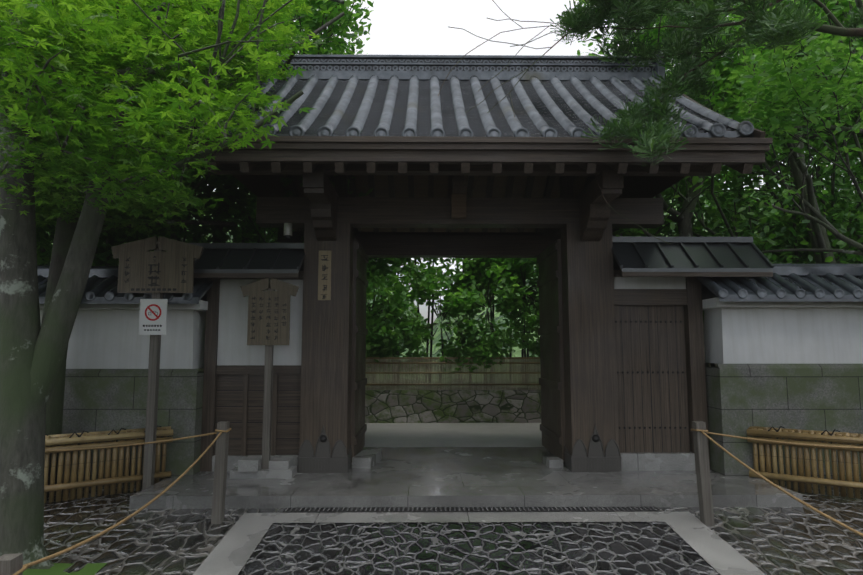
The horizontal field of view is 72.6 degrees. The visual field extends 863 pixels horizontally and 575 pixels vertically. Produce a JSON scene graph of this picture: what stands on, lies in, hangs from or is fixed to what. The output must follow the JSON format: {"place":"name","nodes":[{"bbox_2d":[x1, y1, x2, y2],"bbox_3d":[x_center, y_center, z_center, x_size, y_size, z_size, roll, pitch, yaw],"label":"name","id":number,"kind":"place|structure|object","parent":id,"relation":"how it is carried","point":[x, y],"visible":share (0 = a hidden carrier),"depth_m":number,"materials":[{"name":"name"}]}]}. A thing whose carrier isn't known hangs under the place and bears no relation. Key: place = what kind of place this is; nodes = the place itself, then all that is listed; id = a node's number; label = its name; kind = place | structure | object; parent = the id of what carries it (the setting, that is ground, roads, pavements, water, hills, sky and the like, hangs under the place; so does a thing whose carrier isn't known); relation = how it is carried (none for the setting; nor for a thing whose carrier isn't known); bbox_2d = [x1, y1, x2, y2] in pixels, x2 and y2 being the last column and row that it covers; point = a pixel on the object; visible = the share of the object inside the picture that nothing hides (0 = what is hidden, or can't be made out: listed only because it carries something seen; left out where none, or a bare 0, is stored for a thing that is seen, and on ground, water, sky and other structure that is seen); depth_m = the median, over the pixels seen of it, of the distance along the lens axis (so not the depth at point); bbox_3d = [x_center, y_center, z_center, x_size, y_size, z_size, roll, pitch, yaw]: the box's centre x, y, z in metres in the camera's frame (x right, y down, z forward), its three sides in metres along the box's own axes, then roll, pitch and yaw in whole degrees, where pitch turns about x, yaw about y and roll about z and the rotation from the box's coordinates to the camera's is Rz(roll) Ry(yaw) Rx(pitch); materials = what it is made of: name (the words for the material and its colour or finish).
{"place":"outdoors","nodes":[
{"label":"outdoors","id":0,"kind":"place"},
{"bbox_2d":[40,0,368,264],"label":"tree leaves","id":1,"kind":"object","parent":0,"point":[335,10],"depth_m":10.32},
{"bbox_2d":[37,0,372,264],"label":"tree leaves","id":2,"kind":"object","parent":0,"point":[337,39],"depth_m":11.42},
{"bbox_2d":[38,0,373,242],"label":"tree leaves","id":3,"kind":"object","parent":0,"point":[338,30],"depth_m":10.69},
{"bbox_2d":[144,19,281,237],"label":"tree leaves","id":4,"kind":"object","parent":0,"point":[214,196],"depth_m":10.00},
{"bbox_2d":[151,1,367,242],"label":"tree leaves","id":5,"kind":"object","parent":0,"point":[358,52],"depth_m":15.55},
{"bbox_2d":[414,299,443,323],"label":"sky","id":6,"kind":"structure","parent":0,"point":[423,309],"materials":[{"name":"white"}]},
{"bbox_2d":[229,193,646,386],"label":"hedge trees","id":7,"kind":"object","parent":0,"point":[464,295],"depth_m":13.62,"materials":[{"name":"green plant"}]},
{"bbox_2d":[35,108,862,366],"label":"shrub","id":8,"kind":"object","parent":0,"point":[780,236],"depth_m":9.95,"materials":[{"name":"green plant"}]},
{"bbox_2d":[52,191,852,386],"bbox_3d":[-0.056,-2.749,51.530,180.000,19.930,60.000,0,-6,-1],"label":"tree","id":9,"kind":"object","parent":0,"point":[437,337],"depth_m":32.21,"materials":[{"name":"green plant"}]},
{"bbox_2d":[43,486,862,574],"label":"ground","id":10,"kind":"structure","parent":0,"point":[804,540],"depth_m":5.82,"materials":[{"name":"stone"}]},
{"bbox_2d":[23,563,106,574],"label":"grass","id":11,"kind":"structure","parent":10,"relation":"on","point":[87,569],"depth_m":5.01,"materials":[{"name":"green plant"}]},
{"bbox_2d":[44,425,172,502],"bbox_3d":[-4.191,2.104,7.087,1.798,0.797,1.237,0,-6,-1],"label":"bamboo fence","id":12,"kind":"object","parent":10,"relation":"on","point":[77,440],"visible":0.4,"depth_m":7.04,"materials":[{"name":"yellow wood"}]},
{"bbox_2d":[41,13,234,495],"bbox_3d":[-5.622,-2.109,9.509,4.562,10.024,7.585,2,-6,-21],"label":"tree","id":13,"kind":"object","parent":10,"relation":"on","point":[64,234],"depth_m":7.34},
{"bbox_2d":[0,0,344,568],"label":"maple tree","id":14,"kind":"object","parent":10,"relation":"on","point":[99,47],"depth_m":5.10,"materials":[{"name":"green plant"}]},
{"bbox_2d":[111,236,298,489],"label":"notice boards","id":15,"kind":"object","parent":10,"relation":"on","point":[166,265],"visible":1,"depth_m":7.46,"materials":[{"name":"brown wood"}]},
{"bbox_2d":[0,421,862,574],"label":"rope fence","id":16,"kind":"object","parent":10,"relation":"on","point":[11,564],"visible":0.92,"depth_m":6.07,"materials":[{"name":"brown fabric"}]},
{"bbox_2d":[37,263,862,485],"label":"walls","id":17,"kind":"structure","parent":10,"relation":"on","point":[783,346],"depth_m":7.74,"materials":[{"name":"paint"}]},
{"bbox_2d":[129,447,802,508],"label":"platform paving","id":18,"kind":"structure","parent":10,"relation":"on","point":[459,477],"depth_m":6.92,"materials":[{"name":"stone"}]},
{"bbox_2d":[352,449,562,468],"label":"stone blocks","id":19,"kind":"structure","parent":18,"relation":"on","point":[367,458],"depth_m":8.10,"materials":[{"name":"stone"}]},
{"bbox_2d":[204,163,715,472],"bbox_3d":[0.366,-0.227,8.907,6.400,5.550,3.840,0,-6,-1],"label":"gate frame","id":20,"kind":"object","parent":18,"relation":"on","point":[570,247],"visible":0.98,"depth_m":8.05,"materials":[{"name":"brown wood"}]},
{"bbox_2d":[283,223,291,238],"bbox_3d":[-1.985,-0.775,8.126,0.117,0.222,0.120,0,-6,-1],"label":"lamp","id":21,"kind":"object","parent":20,"relation":"attached to","point":[287,234],"visible":1,"depth_m":8.08,"materials":[{"name":"white"}]},
{"bbox_2d":[175,49,753,137],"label":"roof tiles","id":22,"kind":"object","parent":20,"relation":"on","point":[397,95],"visible":0.62,"depth_m":8.46,"materials":[{"name":"grey tile"}]},
{"bbox_2d":[157,84,772,232],"bbox_3d":[0.363,-2.216,9.483,6.940,2.367,5.596,0,-6,-1],"label":"roof timber","id":23,"kind":"object","parent":20,"relation":"on","point":[712,155],"visible":0.31,"depth_m":6.69,"materials":[{"name":"brown wood"}]},
{"bbox_2d":[189,236,773,470],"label":"side walls","id":24,"kind":"structure","parent":18,"relation":"on","point":[661,378],"depth_m":8.03,"materials":[{"name":"brown wood"}]},
{"bbox_2d":[282,506,660,512],"bbox_3d":[0.438,2.442,6.444,4.100,0.032,0.167,0,-6,-1],"label":"drain grate","id":25,"kind":"object","parent":10,"relation":"on","point":[457,509],"visible":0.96,"depth_m":6.41,"materials":[{"name":"black metal"}]},
{"bbox_2d":[612,6,862,262],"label":"tree","id":26,"kind":"object","parent":10,"relation":"on","point":[819,239],"depth_m":9.75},
{"bbox_2d":[747,426,862,498],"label":"bamboo fence","id":27,"kind":"object","parent":10,"relation":"on","point":[826,437],"visible":0.92,"depth_m":7.19,"materials":[{"name":"yellow wood"}]},
{"bbox_2d":[364,423,543,446],"bbox_3d":[0.346,2.894,10.636,28.000,0.296,4.600,0,-6,-1],"label":"sand court","id":28,"kind":"object","parent":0,"point":[453,434],"visible":0.14,"depth_m":11.07,"materials":[{"name":"grey sand"}]},
{"bbox_2d":[198,357,716,422],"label":"wall","id":29,"kind":"structure","parent":28,"relation":"on","point":[480,394],"depth_m":13.10,"materials":[{"name":"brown stone"}]},
{"bbox_2d":[193,512,765,574],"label":"cobble path","id":30,"kind":"structure","parent":0,"point":[359,543],"depth_m":5.52,"materials":[{"name":"stone"}]},
{"bbox_2d":[213,0,858,298],"bbox_3d":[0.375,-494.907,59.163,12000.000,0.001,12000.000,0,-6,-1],"label":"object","id":31,"kind":"structure","parent":0,"point":[409,27],"depth_m":923.33,"materials":[{"name":"white"}]},
{"bbox_2d":[438,0,862,243],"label":"pine tree","id":32,"kind":"object","parent":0,"point":[771,25],"depth_m":6.36,"materials":[{"name":"green plant"}]},
{"bbox_2d":[576,0,862,257],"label":"tree leaves","id":33,"kind":"object","parent":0,"point":[734,179],"depth_m":10.87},
{"bbox_2d":[592,0,846,366],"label":"tree leaves","id":34,"kind":"object","parent":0,"point":[720,84],"depth_m":11.23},
{"bbox_2d":[577,0,862,254],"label":"tree leaves","id":35,"kind":"object","parent":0,"point":[695,179],"depth_m":11.53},
{"bbox_2d":[661,1,862,258],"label":"tree leaves","id":36,"kind":"object","parent":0,"point":[684,190],"depth_m":11.93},
{"bbox_2d":[736,0,862,255],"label":"tree","id":37,"kind":"object","parent":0,"point":[773,95],"depth_m":7.41,"materials":[{"name":"green plant"}]}
]}

